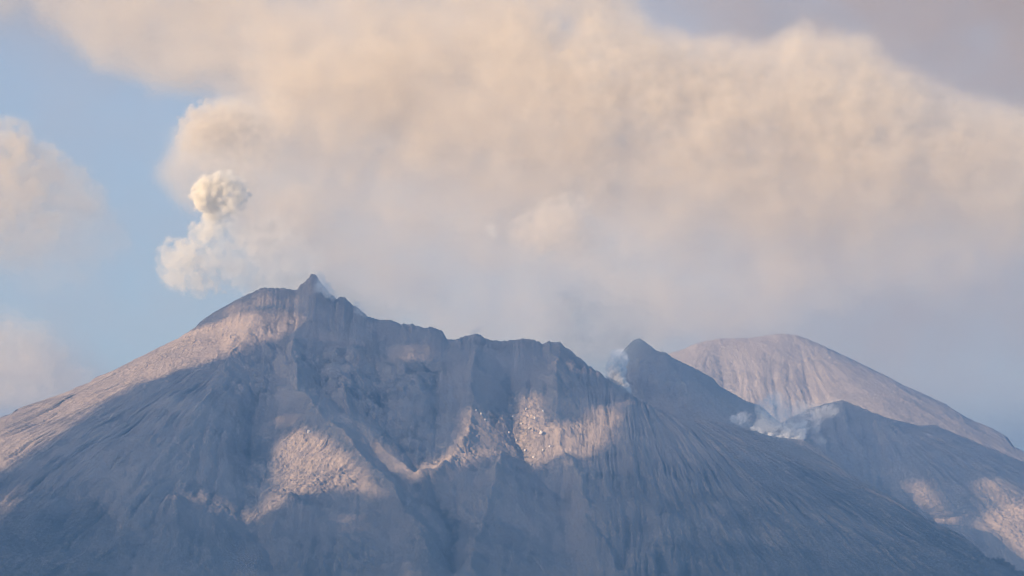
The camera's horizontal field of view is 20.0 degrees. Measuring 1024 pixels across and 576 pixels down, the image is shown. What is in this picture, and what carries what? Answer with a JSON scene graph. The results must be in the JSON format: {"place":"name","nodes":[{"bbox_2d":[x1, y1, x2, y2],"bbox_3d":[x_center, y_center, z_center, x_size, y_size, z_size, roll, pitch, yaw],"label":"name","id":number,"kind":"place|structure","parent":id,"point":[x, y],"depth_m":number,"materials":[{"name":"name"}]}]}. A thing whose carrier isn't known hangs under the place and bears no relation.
{"place":"outdoors","nodes":[
{"label":"outdoors","id":0,"kind":"place"},
{"bbox_2d":[0,274,1023,575],"bbox_3d":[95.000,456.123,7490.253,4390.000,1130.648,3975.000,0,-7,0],"label":"mountain","id":1,"kind":"structure","parent":0,"point":[198,450],"depth_m":7242.92,"materials":[{"name":"grey stone"}]},
{"bbox_2d":[0,0,1023,450],"label":"sky","id":2,"kind":"structure","parent":0,"point":[594,178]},
{"bbox_2d":[607,338,798,439],"bbox_3d":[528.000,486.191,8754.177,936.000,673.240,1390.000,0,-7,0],"label":"mountain ridge","id":3,"kind":"structure","parent":0,"point":[643,371],"depth_m":8591.55,"materials":[{"name":"grey stone"}]},
{"bbox_2d":[669,334,1023,461],"bbox_3d":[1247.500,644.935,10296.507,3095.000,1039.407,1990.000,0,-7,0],"label":"mountain","id":4,"kind":"structure","parent":0,"point":[781,378],"depth_m":10309.24,"materials":[{"name":"grey stone"}]},
{"bbox_2d":[782,400,1023,570],"bbox_3d":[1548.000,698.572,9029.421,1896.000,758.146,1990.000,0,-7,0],"label":"mountain slope","id":5,"kind":"structure","parent":0,"point":[970,491],"depth_m":8905.24,"materials":[{"name":"grey stone"}]}
]}

